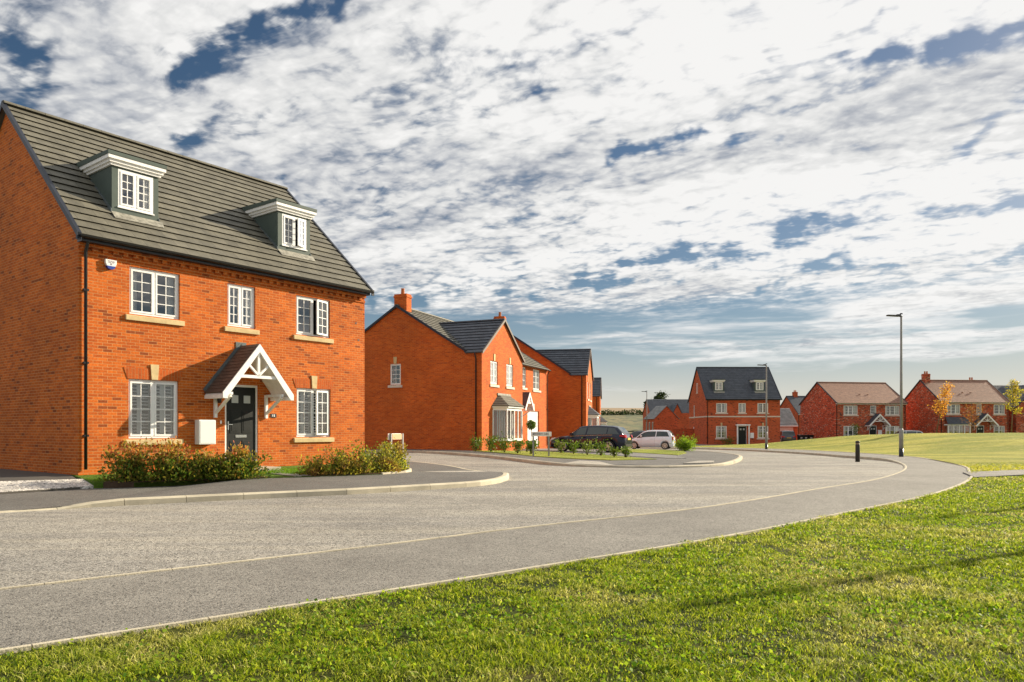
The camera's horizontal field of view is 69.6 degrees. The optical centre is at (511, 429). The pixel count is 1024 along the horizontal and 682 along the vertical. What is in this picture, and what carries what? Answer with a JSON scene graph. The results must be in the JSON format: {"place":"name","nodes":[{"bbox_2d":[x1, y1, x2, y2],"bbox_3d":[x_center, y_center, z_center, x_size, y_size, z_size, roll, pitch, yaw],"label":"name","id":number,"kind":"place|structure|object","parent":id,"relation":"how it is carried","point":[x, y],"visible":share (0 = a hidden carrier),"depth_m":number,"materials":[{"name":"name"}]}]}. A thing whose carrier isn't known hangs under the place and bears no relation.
{"place":"outdoors","nodes":[
{"label":"outdoors","id":0,"kind":"place"},
{"bbox_2d":[0,469,79,493],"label":"driveway","id":1,"kind":"structure","parent":0,"point":[12,475],"depth_m":15.69,"materials":[{"name":"grey concrete"}]},
{"bbox_2d":[72,454,406,487],"bbox_3d":[-10.373,1.088,25.560,14.422,0.395,20.288,0,0,-34],"label":"front garden","id":2,"kind":"object","parent":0,"point":[97,484],"visible":0.02,"depth_m":15.89,"materials":[{"name":"brown soil"}]},
{"bbox_2d":[103,475,269,487],"bbox_3d":[-7.077,1.150,16.161,3.335,0.247,0.878,0,0,-32],"label":"planting bed","id":3,"kind":"object","parent":2,"relation":"on","point":[116,484],"visible":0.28,"depth_m":15.25,"materials":[{"name":"soil"}]},
{"bbox_2d":[97,436,274,482],"bbox_3d":[-6.948,0.631,15.925,3.547,1.041,1.221,0,0,-31],"label":"hedge","id":4,"kind":"object","parent":3,"relation":"on","point":[170,463],"visible":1,"depth_m":15.63,"materials":[{"name":"green plant"}]},
{"bbox_2d":[80,462,374,481],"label":"grass","id":5,"kind":"structure","parent":2,"relation":"on","point":[290,471],"depth_m":17.90,"materials":[{"name":"green plant"}]},
{"bbox_2d":[301,469,407,476],"bbox_3d":[-3.757,1.173,18.655,1.442,0.200,3.780,0,0,37],"label":"planting bed","id":6,"kind":"object","parent":2,"relation":"on","point":[351,474],"visible":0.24,"depth_m":17.81,"materials":[{"name":"soil"}]},
{"bbox_2d":[294,437,410,475],"bbox_3d":[-3.641,0.666,18.661,1.702,0.984,3.895,0,0,28],"label":"hedge","id":7,"kind":"object","parent":6,"relation":"on","point":[389,459],"visible":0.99,"depth_m":18.05,"materials":[{"name":"green plant"}]},
{"bbox_2d":[388,433,403,461],"bbox_3d":[-3.706,0.706,23.595,0.090,1.180,0.950,0,0,20],"label":"street name sign","id":8,"kind":"object","parent":2,"relation":"on","point":[398,436],"visible":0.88,"depth_m":23.61,"materials":[{"name":"metal"}]},
{"bbox_2d":[0,461,502,510],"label":"pavement","id":9,"kind":"structure","parent":0,"point":[44,500],"depth_m":14.55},
{"bbox_2d":[0,479,93,491],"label":"gravel strip","id":10,"kind":"object","parent":9,"relation":"on","point":[10,486],"visible":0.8,"depth_m":14.60,"materials":[{"name":"grey gravel"}]},
{"bbox_2d":[421,471,485,471],"bbox_3d":[-1.418,1.143,19.953,1.656,0.095,1.477,0,0,-29],"label":"pale crossing","id":11,"kind":"object","parent":9,"relation":"on","point":[453,471],"visible":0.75,"depth_m":20.05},
{"bbox_2d":[254,468,310,476],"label":"garden path","id":12,"kind":"structure","parent":0,"point":[294,475],"depth_m":17.59,"materials":[{"name":"grey concrete"}]},
{"bbox_2d":[0,449,903,587],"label":"road","id":13,"kind":"structure","parent":0,"point":[42,546],"depth_m":10.58,"materials":[{"name":"grey asphalt"}]},
{"bbox_2d":[630,431,643,438],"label":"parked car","id":14,"kind":"object","parent":13,"relation":"on","point":[634,434],"visible":0.06,"depth_m":66.86,"materials":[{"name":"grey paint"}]},
{"bbox_2d":[631,430,675,448],"bbox_3d":[10.909,0.750,57.597,3.570,1.494,1.859,0,0,20],"label":"parked car","id":15,"kind":"object","parent":13,"relation":"on","point":[663,439],"visible":0.9,"depth_m":56.80,"materials":[{"name":"white paint"}]},
{"bbox_2d":[0,447,969,647],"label":"footway","id":16,"kind":"structure","parent":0,"point":[31,615],"depth_m":6.40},
{"bbox_2d":[886,313,903,456],"bbox_3d":[16.587,-1.789,31.900,0.714,6.530,0.219,0,0,0],"label":"street lamp","id":17,"kind":"object","parent":16,"relation":"on","point":[901,442],"visible":0.96,"depth_m":31.86,"materials":[{"name":"grey metal"}]},
{"bbox_2d":[0,475,1023,681],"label":"lawn","id":18,"kind":"structure","parent":0,"point":[526,677],"depth_m":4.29,"materials":[{"name":"plant"}]},
{"bbox_2d":[0,0,1023,407],"label":"sky","id":19,"kind":"structure","parent":0,"point":[664,190],"materials":[{"name":"white"}]},
{"bbox_2d":[375,449,738,465],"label":"pavement","id":20,"kind":"structure","parent":0,"point":[692,456],"depth_m":28.14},
{"bbox_2d":[469,432,483,451],"bbox_3d":[-1.729,0.605,35.319,0.850,0.971,0.872,0,0,14],"label":"shrub","id":21,"kind":"object","parent":20,"relation":"on","point":[477,442],"visible":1,"depth_m":35.26,"materials":[{"name":"green plant"}]},
{"bbox_2d":[526,420,536,449],"bbox_3d":[1.061,0.253,40.597,0.651,1.655,0.587,0,0,0],"label":"potted tree","id":22,"kind":"object","parent":20,"relation":"on","point":[531,424],"visible":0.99,"depth_m":40.47,"materials":[{"name":"green plant"}]},
{"bbox_2d":[567,460,611,464],"bbox_3d":[2.900,1.139,25.250,1.838,0.074,2.173,0,0,22],"label":"pale crossing","id":23,"kind":"object","parent":20,"relation":"on","point":[589,462],"visible":0.93,"depth_m":25.24,"materials":[{"name":"beige concrete"}]},
{"bbox_2d":[669,432,697,450],"bbox_3d":[10.262,0.855,43.986,1.793,1.504,1.495,0,0,43],"label":"shrub","id":24,"kind":"object","parent":20,"relation":"on","point":[684,444],"visible":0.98,"depth_m":43.78,"materials":[{"name":"green plant"}]},
{"bbox_2d":[683,461,713,463],"bbox_3d":[6.665,1.127,25.630,0.805,0.040,2.706,0,0,27],"label":"pale crossing","id":25,"kind":"object","parent":20,"relation":"on","point":[696,462],"visible":0.96,"depth_m":25.05,"materials":[{"name":"beige concrete"}]},
{"bbox_2d":[479,450,653,459],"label":"grass verge","id":26,"kind":"object","parent":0,"point":[563,455],"depth_m":30.88,"materials":[{"name":"green plant"}]},
{"bbox_2d":[481,431,502,451],"bbox_3d":[-1.046,0.559,34.977,0.979,1.053,1.004,0,0,-25],"label":"shrub","id":27,"kind":"object","parent":26,"relation":"on","point":[488,441],"visible":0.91,"depth_m":34.85,"materials":[{"name":"green plant"}]},
{"bbox_2d":[494,437,512,451],"bbox_3d":[-0.377,0.654,34.333,0.845,0.876,0.907,0,0,-29],"label":"shrub","id":28,"kind":"object","parent":26,"relation":"on","point":[503,443],"visible":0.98,"depth_m":34.23,"materials":[{"name":"green plant"}]},
{"bbox_2d":[510,438,527,452],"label":"shrub","id":29,"kind":"object","parent":26,"relation":"on","point":[517,445],"visible":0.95,"depth_m":33.15,"materials":[{"name":"green plant"}]},
{"bbox_2d":[522,439,539,453],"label":"shrub","id":30,"kind":"object","parent":26,"relation":"on","point":[529,445],"visible":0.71,"depth_m":32.36,"materials":[{"name":"green plant"}]},
{"bbox_2d":[531,432,550,455],"bbox_3d":[1.197,0.685,30.312,0.860,1.220,0.094,0,0,-12],"label":"street name sign","id":31,"kind":"object","parent":26,"relation":"on","point":[533,434],"visible":0.98,"depth_m":30.27,"materials":[{"name":"metal"}]},
{"bbox_2d":[554,438,567,452],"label":"shrub","id":32,"kind":"object","parent":26,"relation":"on","point":[559,444],"visible":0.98,"depth_m":35.27,"materials":[{"name":"green plant"}]},
{"bbox_2d":[567,439,579,453],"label":"shrub","id":33,"kind":"object","parent":26,"relation":"on","point":[573,448],"visible":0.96,"depth_m":34.14,"materials":[{"name":"green plant"}]},
{"bbox_2d":[577,439,595,454],"bbox_3d":[3.354,0.731,32.736,0.901,0.866,0.888,0,0,0],"label":"shrub","id":34,"kind":"object","parent":26,"relation":"on","point":[586,447],"visible":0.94,"depth_m":32.76,"materials":[{"name":"green plant"}]},
{"bbox_2d":[593,438,611,455],"bbox_3d":[3.853,0.731,32.106,0.756,0.902,0.734,0,0,-35],"label":"shrub","id":35,"kind":"object","parent":26,"relation":"on","point":[601,448],"visible":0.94,"depth_m":32.02,"materials":[{"name":"green plant"}]},
{"bbox_2d":[607,446,619,456],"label":"shrub","id":36,"kind":"object","parent":26,"relation":"on","point":[614,451],"visible":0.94,"depth_m":30.36,"materials":[{"name":"green plant"}]},
{"bbox_2d":[618,446,631,456],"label":"shrub","id":37,"kind":"object","parent":26,"relation":"on","point":[625,451],"visible":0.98,"depth_m":29.84,"materials":[{"name":"green plant"}]},
{"bbox_2d":[523,448,685,458],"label":"driveway","id":38,"kind":"structure","parent":0,"point":[621,454],"depth_m":34.73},
{"bbox_2d":[550,425,632,451],"bbox_3d":[4.295,0.471,40.193,4.334,1.445,2.005,0,0,24],"label":"parked car","id":39,"kind":"object","parent":38,"relation":"on","point":[620,436],"visible":0.68,"depth_m":39.28,"materials":[{"name":"black paint"}]},
{"bbox_2d":[601,408,643,433],"bbox_3d":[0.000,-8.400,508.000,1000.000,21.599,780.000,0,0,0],"label":"hills","id":40,"kind":"structure","parent":0,"point":[630,423],"depth_m":335.42,"materials":[{"name":"green plant"}]},
{"bbox_2d":[601,409,642,414],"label":"hedgerow","id":41,"kind":"object","parent":40,"relation":"on","point":[626,412],"visible":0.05,"depth_m":392.79,"materials":[{"name":"green plant"}]},
{"bbox_2d":[643,390,670,406],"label":"oak tree","id":42,"kind":"object","parent":40,"relation":"on","point":[659,396],"visible":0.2,"depth_m":169.15,"materials":[{"name":"green plant"}]},
{"bbox_2d":[780,390,804,434],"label":"detached house","id":43,"kind":"structure","parent":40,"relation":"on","point":[793,401],"depth_m":132.71,"materials":[{"name":"red brick"}]},
{"bbox_2d":[620,449,685,454],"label":"grass verge","id":44,"kind":"object","parent":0,"point":[665,452],"depth_m":41.47,"materials":[{"name":"green plant"}]},
{"bbox_2d":[674,433,1023,471],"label":"lawn mound","id":45,"kind":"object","parent":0,"point":[975,448],"visible":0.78,"depth_m":46.81,"materials":[{"name":"green plant"}]},
{"bbox_2d":[927,380,954,432],"bbox_3d":[36.321,-1.735,61.974,2.185,4.937,1.569,0,0,-20],"label":"young tree","id":46,"kind":"object","parent":45,"relation":"on","point":[947,386],"visible":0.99,"depth_m":61.96,"materials":[{"name":"orange plant"}]},
{"bbox_2d":[959,403,983,432],"bbox_3d":[39.226,-0.826,62.939,2.262,2.918,1.575,0,0,0],"label":"young tree","id":47,"kind":"object","parent":45,"relation":"on","point":[971,413],"visible":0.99,"depth_m":62.99,"materials":[{"name":"orange plant"}]},
{"bbox_2d":[942,452,1023,472],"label":"grass","id":48,"kind":"structure","parent":45,"relation":"on","point":[989,468],"depth_m":22.80,"materials":[{"name":"plant"}]},
{"bbox_2d":[1003,379,1023,432],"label":"young tree","id":49,"kind":"object","parent":45,"relation":"on","point":[1013,390],"visible":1,"depth_m":61.95,"materials":[{"name":"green plant"}]},
{"bbox_2d":[963,470,1023,477],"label":"side path","id":50,"kind":"structure","parent":0,"point":[984,474],"depth_m":19.45,"materials":[{"name":"grey concrete"}]},
{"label":"ground","id":51,"kind":"structure","parent":0,"visible":0},
{"bbox_2d":[0,100,373,474],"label":"detached house","id":52,"kind":"structure","parent":51,"relation":"on","point":[153,292],"depth_m":18.28,"materials":[{"name":"orange brick"}]},
{"bbox_2d":[123,364,183,444],"bbox_3d":[-8.662,-0.595,17.584,0.615,1.890,1.430,0,0,37],"label":"window","id":53,"kind":"structure","parent":52,"relation":"in","point":[152,401],"depth_m":17.50,"materials":[{"name":"white plastic"}]},
{"bbox_2d":[125,266,184,325],"bbox_3d":[-8.647,-3.205,17.604,0.615,1.350,1.400,0,0,37],"label":"window","id":54,"kind":"structure","parent":52,"relation":"in","point":[152,293],"depth_m":17.71,"materials":[{"name":"white plastic"}]},
{"bbox_2d":[225,385,256,460],"bbox_3d":[-7.100,-0.120,19.296,0.100,2.120,0.980,0,0,37],"label":"door","id":55,"kind":"structure","parent":52,"relation":"in","point":[241,410],"depth_m":19.32,"materials":[{"name":"black wood"}]},
{"bbox_2d":[224,283,259,334],"bbox_3d":[-7.266,-3.205,19.414,0.615,1.350,1.010,0,0,37],"label":"window","id":56,"kind":"structure","parent":52,"relation":"in","point":[240,299],"depth_m":19.43,"materials":[{"name":"white plastic"}]},
{"bbox_2d":[293,295,333,343],"bbox_3d":[-5.854,-3.205,21.210,0.680,1.350,1.380,0,0,37],"label":"window","id":57,"kind":"structure","parent":52,"relation":"in","point":[312,314],"depth_m":21.36,"materials":[{"name":"white plastic"}]},
{"bbox_2d":[293,376,333,441],"bbox_3d":[-5.860,-0.595,21.234,0.642,1.890,1.430,0,0,37],"label":"window","id":58,"kind":"structure","parent":52,"relation":"in","point":[308,401],"depth_m":21.12,"materials":[{"name":"white plastic"}]},
{"bbox_2d":[0,461,508,512],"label":"kerb","id":59,"kind":"structure","parent":51,"relation":"on","point":[230,496],"depth_m":12.97,"materials":[{"name":"concrete"}]},
{"bbox_2d":[381,465,411,473],"bbox_3d":[-3.235,1.172,21.405,0.718,0.257,6.496,0,0,-6],"label":"path edging","id":60,"kind":"object","parent":51,"relation":"on","point":[408,470],"visible":0.28,"depth_m":18.70,"materials":[{"name":"concrete"}]},
{"bbox_2d":[0,447,906,589],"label":"kerb","id":61,"kind":"structure","parent":51,"relation":"on","point":[807,453],"depth_m":8.64,"materials":[{"name":"concrete"}]},
{"bbox_2d":[365,288,550,450],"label":"detached house","id":62,"kind":"structure","parent":51,"relation":"on","point":[435,382],"depth_m":38.50,"materials":[{"name":"red brick"}]},
{"bbox_2d":[388,357,401,387],"bbox_3d":[-6.030,-3.025,38.946,0.860,1.610,0.615,0,0,23],"label":"window","id":63,"kind":"structure","parent":62,"relation":"in","point":[395,369],"depth_m":38.88,"materials":[{"name":"white plastic"}]},
{"bbox_2d":[490,354,499,387],"bbox_3d":[-0.950,-3.075,38.219,0.165,1.710,1.150,0,0,23],"label":"window","id":64,"kind":"structure","parent":62,"relation":"in","point":[493,365],"depth_m":38.24,"materials":[{"name":"white plastic"}]},
{"bbox_2d":[506,358,514,389],"bbox_3d":[-0.146,-3.075,40.159,0.165,1.710,1.150,0,0,23],"label":"window","id":65,"kind":"structure","parent":62,"relation":"in","point":[508,367],"depth_m":40.12,"materials":[{"name":"white plastic"}]},
{"bbox_2d":[523,367,527,389],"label":"window","id":66,"kind":"structure","parent":62,"relation":"in","point":[523,367],"depth_m":44.65,"materials":[{"name":"white plastic"}]},
{"bbox_2d":[528,411,537,445],"bbox_3d":[1.260,-0.045,45.882,0.040,2.250,2.000,0,0,23],"label":"door","id":67,"kind":"structure","parent":62,"relation":"in","point":[532,415],"depth_m":46.06,"materials":[{"name":"white plastic"}]},
{"bbox_2d":[533,369,540,392],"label":"window","id":68,"kind":"structure","parent":62,"relation":"in","point":[535,389],"depth_m":46.63,"materials":[{"name":"white plastic"}]},
{"bbox_2d":[0,447,972,654],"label":"path edging","id":69,"kind":"object","parent":51,"relation":"on","point":[16,649],"visible":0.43,"depth_m":5.22,"materials":[{"name":"concrete"}]},
{"bbox_2d":[493,312,600,447],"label":"detached house","id":70,"kind":"structure","parent":51,"relation":"on","point":[570,380],"depth_m":50.90,"materials":[{"name":"red brick"}]},
{"bbox_2d":[365,450,741,467],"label":"kerb","id":71,"kind":"structure","parent":51,"relation":"on","point":[737,460],"depth_m":25.77,"materials":[{"name":"concrete"}]},
{"bbox_2d":[592,377,607,424],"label":"detached house","id":72,"kind":"structure","parent":51,"relation":"on","point":[596,392],"depth_m":74.16,"materials":[{"name":"red brick"}]},
{"bbox_2d":[642,391,646,430],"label":"street lamp","id":73,"kind":"object","parent":51,"relation":"on","point":[646,409],"visible":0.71,"depth_m":87.97,"materials":[{"name":"grey metal"}]},
{"bbox_2d":[644,406,679,430],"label":"cottage","id":74,"kind":"structure","parent":51,"relation":"on","point":[662,418],"depth_m":101.58,"materials":[{"name":"red brick"}]},
{"bbox_2d":[642,399,688,430],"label":"detached house","id":75,"kind":"structure","parent":51,"relation":"on","point":[679,408],"depth_m":119.84,"materials":[{"name":"red brick"}]},
{"bbox_2d":[671,428,693,444],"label":"garden wall","id":76,"kind":"structure","parent":51,"relation":"on","point":[687,432],"depth_m":89.79,"materials":[{"name":"red brick"}]},
{"bbox_2d":[720,436,736,444],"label":"shrub","id":77,"kind":"object","parent":51,"relation":"on","point":[728,441],"visible":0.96,"depth_m":83.13,"materials":[{"name":"green plant"}]},
{"bbox_2d":[687,367,781,444],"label":"detached house","id":78,"kind":"structure","parent":51,"relation":"on","point":[727,402],"depth_m":84.28,"materials":[{"name":"red brick"}]},
{"bbox_2d":[715,423,726,438],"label":"window","id":79,"kind":"structure","parent":78,"relation":"in","point":[721,431],"depth_m":84.23,"materials":[{"name":"white plastic"}]},
{"bbox_2d":[715,403,727,413],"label":"window","id":80,"kind":"structure","parent":78,"relation":"in","point":[721,408],"depth_m":84.21,"materials":[{"name":"white plastic"}]},
{"bbox_2d":[738,403,746,413],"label":"window","id":81,"kind":"structure","parent":78,"relation":"in","point":[742,406],"depth_m":84.07,"materials":[{"name":"white plastic"}]},
{"bbox_2d":[738,426,746,443],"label":"door","id":82,"kind":"structure","parent":78,"relation":"in","point":[742,431],"depth_m":84.05,"materials":[{"name":"black wood"}]},
{"bbox_2d":[757,403,768,413],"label":"window","id":83,"kind":"structure","parent":78,"relation":"in","point":[761,406],"depth_m":84.23,"materials":[{"name":"white plastic"}]},
{"bbox_2d":[757,423,768,438],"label":"window","id":84,"kind":"structure","parent":78,"relation":"in","point":[761,429],"depth_m":84.23,"materials":[{"name":"white plastic"}]},
{"bbox_2d":[758,363,767,448],"bbox_3d":[17.687,-1.504,52.000,0.714,6.360,0.219,0,0,0],"label":"street lamp","id":85,"kind":"object","parent":51,"relation":"on","point":[766,440],"visible":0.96,"depth_m":51.95,"materials":[{"name":"grey metal"}]},
{"bbox_2d":[780,408,797,439],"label":"garage","id":86,"kind":"structure","parent":51,"relation":"on","point":[788,421],"depth_m":99.61,"materials":[{"name":"grey tile"}]},
{"bbox_2d":[780,427,792,430],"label":"garage door","id":87,"kind":"structure","parent":86,"relation":"in","point":[781,428],"depth_m":99.05,"materials":[{"name":"brown"}]},
{"bbox_2d":[798,382,907,438],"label":"detached house","id":88,"kind":"structure","parent":51,"relation":"on","point":[832,409],"depth_m":89.48,"materials":[{"name":"red brick"}]},
{"bbox_2d":[844,426,856,435],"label":"window","id":89,"kind":"structure","parent":88,"relation":"in","point":[847,429],"depth_m":88.45,"materials":[{"name":"white plastic"}]},
{"bbox_2d":[843,405,858,415],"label":"window","id":90,"kind":"structure","parent":88,"relation":"in","point":[849,410],"depth_m":88.42,"materials":[{"name":"white plastic"}]},
{"bbox_2d":[869,406,875,415],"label":"window","id":91,"kind":"structure","parent":88,"relation":"in","point":[872,408],"depth_m":89.07,"materials":[{"name":"white plastic"}]},
{"bbox_2d":[869,426,876,434],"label":"door","id":92,"kind":"structure","parent":88,"relation":"in","point":[872,430],"depth_m":88.82,"materials":[{"name":"black wood"}]},
{"bbox_2d":[885,426,898,433],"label":"window","id":93,"kind":"structure","parent":88,"relation":"in","point":[889,429],"depth_m":89.40,"materials":[{"name":"white plastic"}]},
{"bbox_2d":[885,406,899,415],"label":"window","id":94,"kind":"structure","parent":88,"relation":"in","point":[889,410],"depth_m":89.51,"materials":[{"name":"white plastic"}]},
{"bbox_2d":[855,441,859,461],"bbox_3d":[13.320,0.931,28.400,0.169,1.019,0.169,0,0,0],"label":"bollard","id":95,"kind":"object","parent":51,"relation":"on","point":[857,451],"visible":0.91,"depth_m":28.33,"materials":[{"name":"black"}]},
{"bbox_2d":[904,371,1011,432],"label":"detached house","id":96,"kind":"structure","parent":51,"relation":"on","point":[924,392],"depth_m":88.14,"materials":[{"name":"red brick"}]},
{"bbox_2d":[946,404,960,414],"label":"window","id":97,"kind":"structure","parent":96,"relation":"in","point":[954,408],"depth_m":87.24,"materials":[{"name":"white plastic"}]},
{"bbox_2d":[947,425,962,432],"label":"window","id":98,"kind":"structure","parent":96,"relation":"in","point":[950,426],"depth_m":87.30,"materials":[{"name":"white plastic"}]},
{"bbox_2d":[976,404,981,414],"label":"window","id":99,"kind":"structure","parent":96,"relation":"in","point":[979,405],"depth_m":87.50,"materials":[{"name":"white plastic"}]},
{"bbox_2d":[976,426,983,432],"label":"door","id":100,"kind":"structure","parent":96,"relation":"in","point":[980,429],"depth_m":87.48,"materials":[{"name":"black"}]},
{"bbox_2d":[993,404,1005,414],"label":"window","id":101,"kind":"structure","parent":96,"relation":"in","point":[999,409],"depth_m":87.84,"materials":[{"name":"white plastic"}]},
{"bbox_2d":[994,426,1004,432],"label":"window","id":102,"kind":"structure","parent":96,"relation":"in","point":[997,429],"depth_m":87.84,"materials":[{"name":"white plastic"}]},
{"bbox_2d":[969,377,1023,432],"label":"detached house","id":103,"kind":"structure","parent":51,"relation":"on","point":[1018,423],"depth_m":88.91,"materials":[{"name":"red brick"}]},
{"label":"driveway","id":104,"kind":"structure","parent":0,"visible":0},
{"bbox_2d":[780,430,795,441],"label":"parked car","id":105,"kind":"object","parent":104,"relation":"on","point":[787,435],"visible":0.55,"depth_m":91.29,"materials":[{"name":"grey metal"}]},
{"bbox_2d":[797,435,803,439],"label":"wheelie bin","id":106,"kind":"object","parent":104,"relation":"on","point":[800,437],"visible":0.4,"depth_m":92.71,"materials":[{"name":"black plastic"}]},
{"bbox_2d":[850,423,859,434],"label":"young tree","id":107,"kind":"object","parent":104,"relation":"on","point":[856,426],"visible":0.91,"depth_m":83.98,"materials":[{"name":"green plant"}]},
{"bbox_2d":[895,430,922,433],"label":"parked car","id":108,"kind":"object","parent":104,"relation":"on","point":[909,431],"visible":0.06,"depth_m":83.74,"materials":[{"name":"silver metal"}]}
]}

